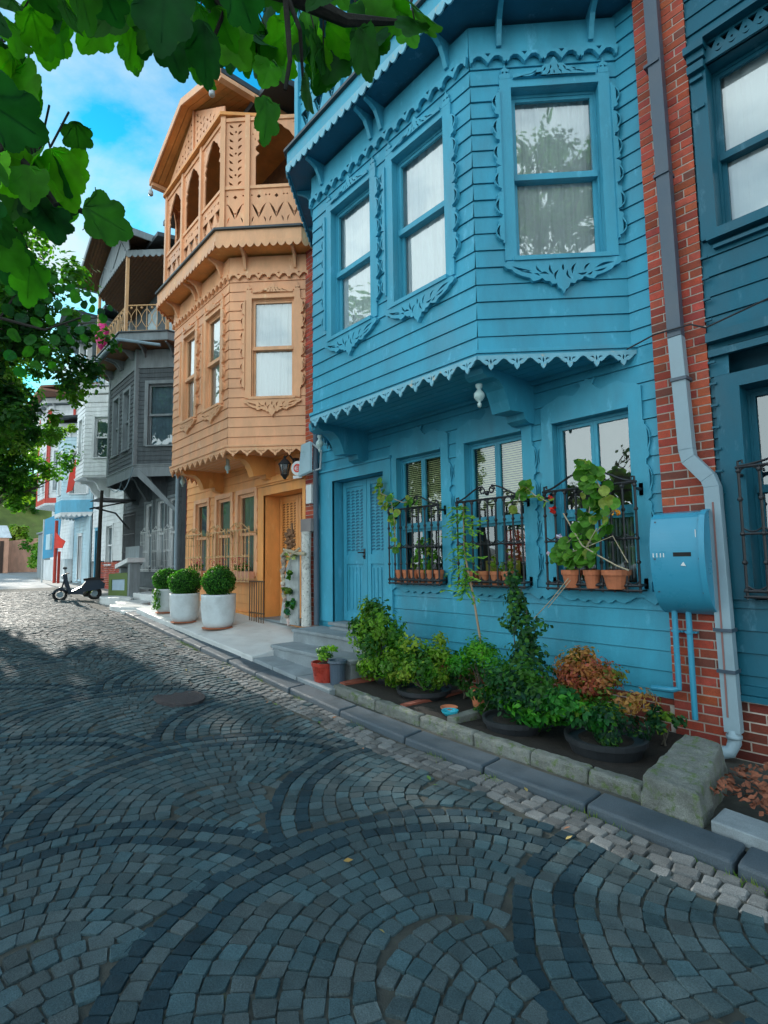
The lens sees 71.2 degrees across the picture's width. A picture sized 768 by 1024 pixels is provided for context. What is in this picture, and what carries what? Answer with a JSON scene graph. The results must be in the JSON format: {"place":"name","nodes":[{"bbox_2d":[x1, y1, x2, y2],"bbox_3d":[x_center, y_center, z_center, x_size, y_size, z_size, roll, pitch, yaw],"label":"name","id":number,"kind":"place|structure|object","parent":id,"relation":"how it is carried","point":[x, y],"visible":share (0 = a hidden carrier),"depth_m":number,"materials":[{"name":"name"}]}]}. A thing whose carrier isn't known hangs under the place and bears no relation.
{"place":"outdoors","nodes":[
{"label":"outdoors","id":0,"kind":"place"},
{"bbox_2d":[0,574,50,588],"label":"road","id":1,"kind":"structure","parent":0,"point":[12,582],"depth_m":25.79,"materials":[{"name":"grey concrete"}]},
{"bbox_2d":[41,516,61,581],"bbox_3d":[-16.620,1.776,26.799,1.172,3.450,0.070,-2,-5,18],"label":"banner","id":2,"kind":"object","parent":1,"relation":"on","point":[48,525],"visible":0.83,"depth_m":26.88,"materials":[{"name":"paint"}]},
{"bbox_2d":[0,479,51,537],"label":"hillside","id":3,"kind":"structure","parent":0,"point":[34,522],"depth_m":66.37,"materials":[{"name":"green plant"}]},
{"bbox_2d":[9,524,30,540],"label":"hill tree","id":4,"kind":"object","parent":3,"relation":"on","point":[17,532],"visible":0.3,"depth_m":59.04,"materials":[{"name":"green plant"}]},
{"bbox_2d":[0,572,109,607],"bbox_3d":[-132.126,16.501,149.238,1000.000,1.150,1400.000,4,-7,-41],"label":"ground","id":5,"kind":"structure","parent":0,"point":[33,575],"depth_m":26.04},
{"bbox_2d":[0,525,11,572],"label":"gate house","id":6,"kind":"structure","parent":5,"relation":"on","point":[5,536],"depth_m":49.97,"materials":[{"name":"paint"}]},
{"bbox_2d":[8,538,37,572],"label":"garden wall","id":7,"kind":"structure","parent":5,"relation":"on","point":[17,559],"depth_m":53.20,"materials":[{"name":"paint"}]},
{"bbox_2d":[18,530,41,569],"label":"round bush","id":8,"kind":"object","parent":5,"relation":"on","point":[33,555],"visible":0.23,"depth_m":47.19,"materials":[{"name":"green plant"}]},
{"bbox_2d":[36,531,49,577],"bbox_3d":[-20.567,2.825,34.745,3.000,3.000,2.700,4,-7,-41],"label":"post","id":9,"kind":"object","parent":5,"relation":"on","point":[39,555],"visible":0.18,"depth_m":34.13,"materials":[{"name":"white paint"}]},
{"bbox_2d":[52,521,65,582],"bbox_3d":[-14.469,1.766,23.972,0.788,2.800,0.129,-3,-6,26],"label":"flag pole","id":10,"kind":"object","parent":5,"relation":"on","point":[59,542],"visible":1,"depth_m":24.03,"materials":[{"name":"red paint"}]},
{"bbox_2d":[0,221,121,462],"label":"street tree","id":11,"kind":"object","parent":5,"relation":"on","point":[10,397],"visible":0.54,"depth_m":8.10,"materials":[{"name":"green plant"}]},
{"bbox_2d":[0,274,112,377],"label":"leaf branch","id":12,"kind":"object","parent":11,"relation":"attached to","point":[13,334],"visible":0.84,"depth_m":3.87,"materials":[{"name":"green plant"}]},
{"bbox_2d":[29,354,99,581],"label":"wooden house","id":13,"kind":"structure","parent":5,"relation":"on","point":[46,497],"depth_m":28.36,"materials":[{"name":"white paint"}]},
{"bbox_2d":[50,448,58,490],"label":"window","id":14,"kind":"structure","parent":13,"relation":"in","point":[53,487],"depth_m":28.23,"materials":[{"name":"white paint"}]},
{"bbox_2d":[48,415,93,583],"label":"wooden house","id":15,"kind":"structure","parent":5,"relation":"on","point":[75,504],"depth_m":25.14,"materials":[{"name":"blue paint"}]},
{"bbox_2d":[67,449,88,494],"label":"window","id":16,"kind":"structure","parent":15,"relation":"in","point":[78,488],"depth_m":25.13,"materials":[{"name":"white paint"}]},
{"bbox_2d":[75,533,82,581],"bbox_3d":[-14.850,2.234,26.251,0.250,2.380,0.870,4,-7,-41],"label":"door","id":17,"kind":"structure","parent":15,"relation":"in","point":[80,535],"depth_m":26.44,"materials":[{"name":"white paint"}]},
{"bbox_2d":[53,305,132,588],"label":"wooden house","id":18,"kind":"structure","parent":5,"relation":"on","point":[92,427],"depth_m":22.34,"materials":[{"name":"white paint"}]},
{"bbox_2d":[76,417,84,461],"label":"window","id":19,"kind":"structure","parent":18,"relation":"in","point":[80,424],"depth_m":22.97,"materials":[{"name":"white paint"}]},
{"bbox_2d":[91,414,107,458],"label":"window","id":20,"kind":"structure","parent":18,"relation":"in","point":[99,421],"depth_m":22.31,"materials":[{"name":"white paint"}]},
{"bbox_2d":[104,523,115,564],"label":"window","id":21,"kind":"structure","parent":18,"relation":"in","point":[108,536],"depth_m":22.77,"materials":[{"name":"white paint"}]},
{"bbox_2d":[82,490,103,595],"bbox_3d":[-9.917,1.096,18.344,1.079,3.616,0.241,-5,-7,38],"label":"post","id":22,"kind":"object","parent":5,"relation":"on","point":[98,560],"visible":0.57,"depth_m":18.11,"materials":[{"name":"black metal"}]},
{"bbox_2d":[76,227,191,589],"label":"wooden house","id":23,"kind":"structure","parent":5,"relation":"on","point":[139,369],"depth_m":17.64,"materials":[{"name":"grey wood"}]},
{"bbox_2d":[110,394,120,458],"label":"window","id":24,"kind":"structure","parent":23,"relation":"in","point":[116,401],"depth_m":18.99,"materials":[{"name":"grey glass"}]},
{"bbox_2d":[108,573,127,595],"bbox_3d":[-8.191,2.228,16.550,0.946,0.720,0.050,-4,-6,31],"label":"panel stand","id":25,"kind":"object","parent":23,"relation":"attached to","point":[117,586],"visible":0.94,"depth_m":16.54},
{"bbox_2d":[120,385,130,453],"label":"window","id":26,"kind":"structure","parent":23,"relation":"in","point":[126,409],"depth_m":18.10,"materials":[{"name":"grey glass"}]},
{"bbox_2d":[143,500,153,567],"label":"window","id":27,"kind":"structure","parent":23,"relation":"in","point":[148,513],"depth_m":19.05,"materials":[{"name":"white paint"}]},
{"bbox_2d":[148,307,157,329],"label":"balcony window","id":28,"kind":"structure","parent":23,"relation":"in","point":[151,326],"depth_m":19.65,"materials":[{"name":"white glass"}]},
{"bbox_2d":[143,380,173,446],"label":"window","id":29,"kind":"structure","parent":23,"relation":"in","point":[158,413],"depth_m":17.26,"materials":[{"name":"grey glass"}]},
{"bbox_2d":[153,498,165,567],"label":"window","id":30,"kind":"structure","parent":23,"relation":"in","point":[160,504],"depth_m":18.16,"materials":[{"name":"white paint"}]},
{"bbox_2d":[165,494,174,567],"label":"window","id":31,"kind":"structure","parent":23,"relation":"in","point":[170,518],"depth_m":17.36,"materials":[{"name":"white paint"}]},
{"bbox_2d":[136,601,298,660],"bbox_3d":[-3.366,2.308,10.552,1.367,0.908,5.847,4,-7,-41],"label":"landing","id":32,"kind":"object","parent":5,"relation":"on","point":[244,636],"visible":0.42,"depth_m":9.35,"materials":[{"name":"concrete"}]},
{"bbox_2d":[150,567,176,612],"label":"potted boxwood","id":33,"kind":"object","parent":32,"relation":"on","point":[161,596],"visible":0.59,"depth_m":11.47,"materials":[{"name":"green plant"}]},
{"bbox_2d":[167,568,201,622],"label":"potted boxwood","id":34,"kind":"object","parent":32,"relation":"on","point":[184,586],"visible":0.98,"depth_m":10.39,"materials":[{"name":"green plant"}]},
{"bbox_2d":[200,565,235,629],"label":"potted boxwood","id":35,"kind":"object","parent":32,"relation":"on","point":[218,603],"visible":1,"depth_m":9.70,"materials":[{"name":"green plant"}]},
{"bbox_2d":[249,580,264,622],"bbox_3d":[-2.407,1.687,10.124,0.025,0.776,0.580,4,-7,-41],"label":"plant stand","id":36,"kind":"object","parent":32,"relation":"on","point":[256,613],"visible":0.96,"depth_m":10.11,"materials":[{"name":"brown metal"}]},
{"bbox_2d":[280,547,306,625],"bbox_3d":[-1.573,1.261,9.008,0.242,1.317,0.836,4,-7,-41],"label":"garden ornament","id":37,"kind":"object","parent":32,"relation":"on","point":[290,594],"visible":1,"depth_m":9.01,"materials":[{"name":"white stone"}]},
{"bbox_2d":[284,523,295,548],"bbox_3d":[-1.601,0.412,9.122,0.136,0.454,0.237,4,-7,-41],"label":"pine cone stack","id":38,"kind":"object","parent":37,"relation":"on","point":[289,541],"visible":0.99,"depth_m":9.08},
{"bbox_2d":[301,532,311,626],"bbox_3d":[-1.294,1.109,8.942,0.164,1.564,0.174,-1,-5,4],"label":"birch post","id":39,"kind":"object","parent":32,"relation":"on","point":[306,619],"visible":0.98,"depth_m":8.88,"materials":[{"name":"grey wood"}]},
{"bbox_2d":[301,518,312,531],"bbox_3d":[-1.261,0.229,9.105,0.170,0.220,0.300,4,-7,-41],"label":"junction box","id":40,"kind":"object","parent":39,"relation":"on","point":[306,525],"visible":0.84,"depth_m":9.01,"materials":[{"name":"grey metal"}]},
{"bbox_2d":[148,68,311,627],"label":"wooden house","id":41,"kind":"structure","parent":5,"relation":"on","point":[230,293],"depth_m":10.25,"materials":[{"name":"orange paint"}]},
{"bbox_2d":[177,316,199,433],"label":"window","id":42,"kind":"structure","parent":41,"relation":"in","point":[188,387],"depth_m":11.27,"materials":[{"name":"orange paint"}]},
{"bbox_2d":[192,498,210,570],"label":"window","id":43,"kind":"structure","parent":41,"relation":"in","point":[204,503],"depth_m":13.00,"materials":[{"name":"orange paint"}]},
{"bbox_2d":[199,294,225,423],"bbox_3d":[-3.219,-2.850,10.233,0.205,2.402,1.060,4,-7,-41],"label":"window","id":44,"kind":"structure","parent":41,"relation":"in","point":[212,358],"depth_m":10.40,"materials":[{"name":"orange paint"}]},
{"bbox_2d":[213,492,233,570],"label":"window","id":45,"kind":"structure","parent":41,"relation":"in","point":[227,499],"depth_m":12.09,"materials":[{"name":"orange paint"}]},
{"bbox_2d":[231,557,253,580],"bbox_3d":[-2.920,1.149,10.938,0.170,0.503,0.830,4,-7,-41],"label":"flower box","id":46,"kind":"object","parent":41,"relation":"attached to","point":[251,574],"visible":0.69,"depth_m":10.82,"materials":[{"name":"paint"}]},
{"bbox_2d":[234,487,257,576],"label":"window","id":47,"kind":"structure","parent":41,"relation":"in","point":[246,500],"depth_m":11.28,"materials":[{"name":"orange paint"}]},
{"bbox_2d":[240,283,304,416],"bbox_3d":[-2.001,-2.923,9.708,1.180,2.484,0.205,-1,-5,4],"label":"window","id":48,"kind":"structure","parent":41,"relation":"in","point":[272,338],"depth_m":9.74,"materials":[{"name":"white glass"}]},
{"bbox_2d":[255,472,305,625],"bbox_3d":[-1.797,0.680,10.098,0.500,2.725,1.760,4,-7,-41],"label":"door","id":49,"kind":"structure","parent":41,"relation":"in","point":[281,502],"depth_m":10.51,"materials":[{"name":"orange paint"}]},
{"bbox_2d":[278,454,298,478],"bbox_3d":[-1.706,-0.812,9.583,0.390,0.472,0.240,4,-7,-41],"label":"wall lantern","id":50,"kind":"object","parent":41,"relation":"attached to","point":[284,464],"depth_m":9.48,"materials":[{"name":"black metal"}]},
{"bbox_2d":[305,248,318,626],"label":"brick wall","id":51,"kind":"structure","parent":5,"relation":"on","point":[309,359],"depth_m":9.50,"materials":[{"name":"red brick"}]},
{"bbox_2d":[125,612,767,889],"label":"kerb","id":52,"kind":"structure","parent":5,"relation":"on","point":[718,851],"depth_m":3.93,"materials":[{"name":"stone"}]},
{"bbox_2d":[284,0,675,732],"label":"wooden house","id":53,"kind":"structure","parent":5,"relation":"on","point":[466,184],"depth_m":5.77,"materials":[{"name":"blue paint"}]},
{"bbox_2d":[298,441,321,476],"bbox_3d":[-1.272,-0.898,9.082,0.493,0.572,0.125,-4,-6,28],"label":"utility box","id":54,"kind":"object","parent":53,"relation":"attached to","point":[305,465],"depth_m":9.07,"materials":[{"name":"grey plastic"}]},
{"bbox_2d":[313,96,319,624],"bbox_3d":[-1.166,-3.139,9.298,0.125,10.040,0.141,4,-7,-41],"label":"drain pipe","id":55,"kind":"object","parent":53,"relation":"attached to","point":[316,531],"visible":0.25,"depth_m":8.95,"materials":[{"name":"metal"}]},
{"bbox_2d":[321,156,381,355],"bbox_3d":[-0.388,-3.225,7.052,0.244,2.462,1.230,4,-7,-41],"label":"window","id":56,"kind":"structure","parent":53,"relation":"in","point":[351,295],"depth_m":7.17,"materials":[{"name":"blue paint"}]},
{"bbox_2d":[318,455,394,626],"bbox_3d":[-0.409,0.517,8.424,0.340,2.530,1.860,4,-7,-41],"label":"door","id":57,"kind":"structure","parent":53,"relation":"in","point":[354,556],"depth_m":8.66,"materials":[{"name":"blue paint"}]},
{"bbox_2d":[372,477,417,553],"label":"climbing vine","id":58,"kind":"object","parent":53,"relation":"attached to","point":[386,505],"visible":1,"depth_m":7.39,"materials":[{"name":"green plant"}]},
{"bbox_2d":[379,91,460,322],"bbox_3d":[0.434,-3.321,6.122,0.244,2.456,1.220,4,-7,-41],"label":"window","id":59,"kind":"structure","parent":53,"relation":"in","point":[422,245],"depth_m":6.21,"materials":[{"name":"blue paint"}]},
{"bbox_2d":[415,537,428,582],"bbox_3d":[0.506,0.633,7.109,0.172,0.606,0.193,4,-7,-41],"label":"flower pot","id":60,"kind":"object","parent":53,"relation":"on","point":[422,574],"visible":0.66,"depth_m":7.09,"materials":[{"name":"ceramic"}]},
{"bbox_2d":[390,425,455,594],"bbox_3d":[0.528,-0.041,7.368,0.250,2.305,1.254,4,-7,-41],"label":"window","id":61,"kind":"structure","parent":53,"relation":"in","point":[430,473],"depth_m":7.40,"materials":[{"name":"blue paint"}]},
{"bbox_2d":[424,538,437,582],"bbox_3d":[0.609,0.631,6.995,0.193,0.587,0.142,-2,-5,9],"label":"flower pot","id":62,"kind":"object","parent":53,"relation":"on","point":[429,571],"visible":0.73,"depth_m":6.98,"materials":[{"name":"ceramic"}]},
{"bbox_2d":[490,555,503,584],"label":"potted plant","id":63,"kind":"object","parent":53,"relation":"on","point":[493,574],"visible":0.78,"depth_m":6.15,"materials":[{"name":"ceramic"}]},
{"bbox_2d":[453,406,542,598],"bbox_3d":[1.357,-0.137,6.431,0.250,2.305,1.243,4,-7,-41],"label":"window","id":64,"kind":"structure","parent":53,"relation":"in","point":[506,460],"depth_m":6.47,"materials":[{"name":"blue paint"}]},
{"bbox_2d":[507,479,553,513],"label":"climbing vine","id":65,"kind":"object","parent":53,"relation":"attached to","point":[523,491],"visible":1,"depth_m":5.75,"materials":[{"name":"green plant"}]},
{"bbox_2d":[491,57,626,294],"bbox_3d":[1.765,-3.409,5.504,1.280,2.536,0.244,-1,-5,4],"label":"window","id":66,"kind":"structure","parent":53,"relation":"in","point":[553,197],"depth_m":5.53,"materials":[{"name":"blue paint"}]},
{"bbox_2d":[561,567,582,587],"bbox_3d":[1.909,0.593,5.455,0.209,0.349,0.218,-2,-5,15],"label":"flower pot","id":67,"kind":"object","parent":53,"relation":"on","point":[572,574],"visible":0.46,"depth_m":5.38,"materials":[{"name":"ceramic"}]},
{"bbox_2d":[546,458,620,569],"bbox_3d":[1.949,0.017,5.289,0.209,1.099,0.816,4,-7,-41],"label":"geranium","id":68,"kind":"object","parent":67,"relation":"in","point":[601,501],"visible":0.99,"depth_m":5.22,"materials":[{"name":"green plant"}]},
{"bbox_2d":[534,513,628,618],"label":"dry twigs","id":69,"kind":"object","parent":53,"relation":"attached to","point":[590,551],"visible":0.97,"depth_m":5.20,"materials":[{"name":"brown wood"}]},
{"bbox_2d":[583,570,600,588],"bbox_3d":[2.056,0.661,5.287,0.180,0.180,0.180,4,-7,-41],"label":"flower pot","id":70,"kind":"object","parent":53,"relation":"on","point":[592,578],"visible":0.94,"depth_m":5.22,"materials":[{"name":"ceramic"}]},
{"bbox_2d":[537,377,657,604],"bbox_3d":[2.170,-0.232,5.513,0.250,2.305,1.221,4,-7,-41],"label":"window","id":71,"kind":"structure","parent":53,"relation":"in","point":[613,435],"depth_m":5.50,"materials":[{"name":"blue paint"}]},
{"bbox_2d":[601,570,631,589],"bbox_3d":[2.215,0.642,5.108,0.276,0.180,0.276,4,-7,-41],"label":"flower pot","id":72,"kind":"object","parent":53,"relation":"on","point":[615,579],"visible":0.94,"depth_m":5.01,"materials":[{"name":"ceramic"}]},
{"bbox_2d":[334,676,728,828],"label":"planter wall","id":73,"kind":"structure","parent":5,"relation":"on","point":[683,774],"depth_m":3.84,"materials":[{"name":"stone"}]},
{"bbox_2d":[345,673,683,780],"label":"soil","id":74,"kind":"structure","parent":73,"relation":"in","point":[554,741],"depth_m":4.72,"materials":[{"name":"brown soil"}]},
{"bbox_2d":[346,594,407,685],"bbox_3d":[-0.050,1.592,6.743,0.881,1.086,1.018,-2,-5,12],"label":"leafy shrub","id":75,"kind":"object","parent":74,"relation":"on","point":[372,632],"visible":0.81,"depth_m":6.58,"materials":[{"name":"green plant"}]},
{"bbox_2d":[379,631,459,700],"bbox_3d":[0.387,1.753,6.211,0.710,0.772,1.063,4,-7,-41],"label":"leafy shrub","id":76,"kind":"object","parent":74,"relation":"on","point":[428,662],"visible":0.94,"depth_m":6.04,"materials":[{"name":"green plant"}]},
{"bbox_2d":[444,662,488,698],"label":"ground plant","id":77,"kind":"object","parent":74,"relation":"on","point":[456,681],"visible":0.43,"depth_m":6.00,"materials":[{"name":"green plant"}]},
{"bbox_2d":[444,633,513,706],"bbox_3d":[1.036,1.674,5.698,0.577,0.764,0.821,4,-7,-41],"label":"potted herb","id":78,"kind":"object","parent":74,"relation":"on","point":[471,651],"visible":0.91,"depth_m":5.69,"materials":[{"name":"green plant"}]},
{"bbox_2d":[439,505,487,678],"bbox_3d":[0.894,0.869,6.113,0.317,1.953,0.671,4,-7,-41],"label":"climbing plant","id":79,"kind":"object","parent":78,"relation":"in","point":[461,516],"visible":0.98,"depth_m":6.15,"materials":[{"name":"green plant"}]},
{"bbox_2d":[465,687,496,716],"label":"ground plant","id":80,"kind":"object","parent":74,"relation":"on","point":[480,706],"visible":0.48,"depth_m":5.31,"materials":[{"name":"green plant"}]},
{"bbox_2d":[482,708,541,736],"bbox_3d":[1.199,1.996,4.980,0.567,0.190,0.567,4,-7,-41],"label":"plant tub","id":81,"kind":"object","parent":74,"relation":"on","point":[494,722],"visible":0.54,"depth_m":4.81,"materials":[{"name":"black plastic"}]},
{"bbox_2d":[475,569,568,731],"bbox_3d":[1.276,1.341,5.125,0.921,1.579,1.159,-3,-6,21],"label":"climbing plant","id":82,"kind":"object","parent":74,"relation":"on","point":[525,678],"visible":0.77,"depth_m":5.09,"materials":[{"name":"green plant"}]},
{"bbox_2d":[551,645,661,715],"bbox_3d":[1.963,1.556,4.718,0.595,0.726,0.996,4,-7,-41],"label":"copper shrub","id":83,"kind":"object","parent":74,"relation":"on","point":[588,674],"visible":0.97,"depth_m":4.65,"materials":[{"name":"orange plant"}]},
{"bbox_2d":[564,723,648,766],"bbox_3d":[1.812,1.918,4.379,0.651,0.200,0.651,4,-7,-41],"label":"plant tub","id":84,"kind":"object","parent":74,"relation":"on","point":[582,741],"visible":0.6,"depth_m":4.19,"materials":[{"name":"black plastic"}]},
{"bbox_2d":[498,685,657,746],"bbox_3d":[1.555,1.675,4.581,0.518,0.410,1.361,4,-7,-41],"label":"plant","id":85,"kind":"object","parent":84,"relation":"in","point":[597,718],"visible":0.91,"depth_m":4.37,"materials":[{"name":"green plant"}]},
{"bbox_2d":[643,703,687,745],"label":"ground plant","id":86,"kind":"object","parent":74,"relation":"on","point":[654,717],"visible":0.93,"depth_m":4.47,"materials":[{"name":"green plant"}]},
{"bbox_2d":[632,0,735,757],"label":"brick wall","id":87,"kind":"structure","parent":5,"relation":"on","point":[682,490],"depth_m":4.88,"materials":[{"name":"red brick"}]},
{"bbox_2d":[650,509,716,719],"bbox_3d":[2.539,0.865,4.627,0.345,1.801,0.576,4,-7,-41],"label":"meter box","id":88,"kind":"object","parent":87,"relation":"attached to","point":[681,561],"visible":0.97,"depth_m":4.55,"materials":[{"name":"blue paint"}]},
{"bbox_2d":[643,0,743,758],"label":"downpipe","id":89,"kind":"object","parent":87,"relation":"attached to","point":[728,670],"visible":0.92,"depth_m":4.72,"materials":[{"name":"metal"}]},
{"bbox_2d":[682,0,767,764],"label":"wooden house","id":90,"kind":"structure","parent":5,"relation":"on","point":[725,53],"depth_m":4.60,"materials":[{"name":"blue paint"}]},
{"bbox_2d":[626,298,767,349],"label":"cable","id":91,"kind":"object","parent":90,"relation":"attached to","point":[761,301],"visible":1,"depth_m":4.63,"materials":[{"name":"black rubber"}]},
{"bbox_2d":[682,0,767,249],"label":"window","id":92,"kind":"structure","parent":90,"relation":"in","point":[736,102],"depth_m":4.76,"materials":[{"name":"blue wood"}]},
{"bbox_2d":[705,315,767,599],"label":"window","id":93,"kind":"structure","parent":90,"relation":"in","point":[737,418],"depth_m":4.50,"materials":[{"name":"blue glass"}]},
{"bbox_2d":[99,587,154,614],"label":"pavement","id":94,"kind":"structure","parent":0,"point":[143,597],"depth_m":15.19,"materials":[{"name":"grey concrete"}]},
{"bbox_2d":[115,546,144,596],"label":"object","id":95,"kind":"object","parent":94,"relation":"on","point":[131,562],"visible":0.77,"depth_m":16.33,"materials":[{"name":"white paint"}]},
{"bbox_2d":[0,0,293,475],"label":"sky","id":96,"kind":"structure","parent":0,"point":[129,117],"materials":[{"name":"blue"}]},
{"bbox_2d":[0,587,767,1023],"bbox_3d":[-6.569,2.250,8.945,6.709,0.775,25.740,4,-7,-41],"label":"road","id":97,"kind":"structure","parent":0,"point":[40,758],"depth_m":2.89,"materials":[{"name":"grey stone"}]},
{"bbox_2d":[0,356,83,513],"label":"street tree","id":98,"kind":"object","parent":97,"relation":"on","point":[16,473],"visible":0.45,"depth_m":17.63,"materials":[{"name":"green plant"}]},
{"bbox_2d":[48,567,105,599],"bbox_3d":[-9.580,2.231,16.743,1.562,1.050,0.530,3,-6,-35],"label":"motor scooter","id":99,"kind":"object","parent":97,"relation":"on","point":[90,584],"visible":1,"depth_m":16.75,"materials":[{"name":"black metal"}]},
{"bbox_2d":[153,690,204,707],"bbox_3d":[-2.401,2.185,6.289,0.540,0.040,0.780,4,-7,-41],"label":"manhole cover","id":100,"kind":"object","parent":97,"relation":"on","point":[185,698],"visible":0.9,"depth_m":6.17,"materials":[{"name":"metal"}]},
{"bbox_2d":[0,0,442,307],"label":"fig tree","id":101,"kind":"object","parent":97,"relation":"on","point":[180,40],"visible":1,"depth_m":1.16,"materials":[{"name":"green plant"}]},
{"bbox_2d":[253,656,767,852],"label":"pavement","id":102,"kind":"structure","parent":0,"point":[748,831],"depth_m":3.22,"materials":[{"name":"grey concrete"}]},
{"bbox_2d":[311,645,338,682],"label":"potted herb","id":103,"kind":"object","parent":102,"relation":"on","point":[321,670],"visible":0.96,"depth_m":6.69,"materials":[{"name":"red ceramic"}]},
{"bbox_2d":[327,658,346,685],"bbox_3d":[-0.575,1.991,6.652,0.246,0.310,0.250,4,-7,-41],"label":"plant pot","id":104,"kind":"object","parent":102,"relation":"on","point":[337,670],"visible":0.89,"depth_m":6.57,"materials":[{"name":"paint"}]},
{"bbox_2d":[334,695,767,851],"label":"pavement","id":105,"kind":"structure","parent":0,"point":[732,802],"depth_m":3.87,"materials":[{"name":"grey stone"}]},
{"bbox_2d":[271,626,399,680],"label":"front steps","id":106,"kind":"structure","parent":105,"relation":"on","point":[304,645],"depth_m":7.75,"materials":[{"name":"grey stone"}]},
{"bbox_2d":[709,762,767,815],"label":"dry leaves","id":107,"kind":"object","parent":105,"relation":"on","point":[754,776],"visible":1,"depth_m":3.50,"materials":[{"name":"brown plant"}]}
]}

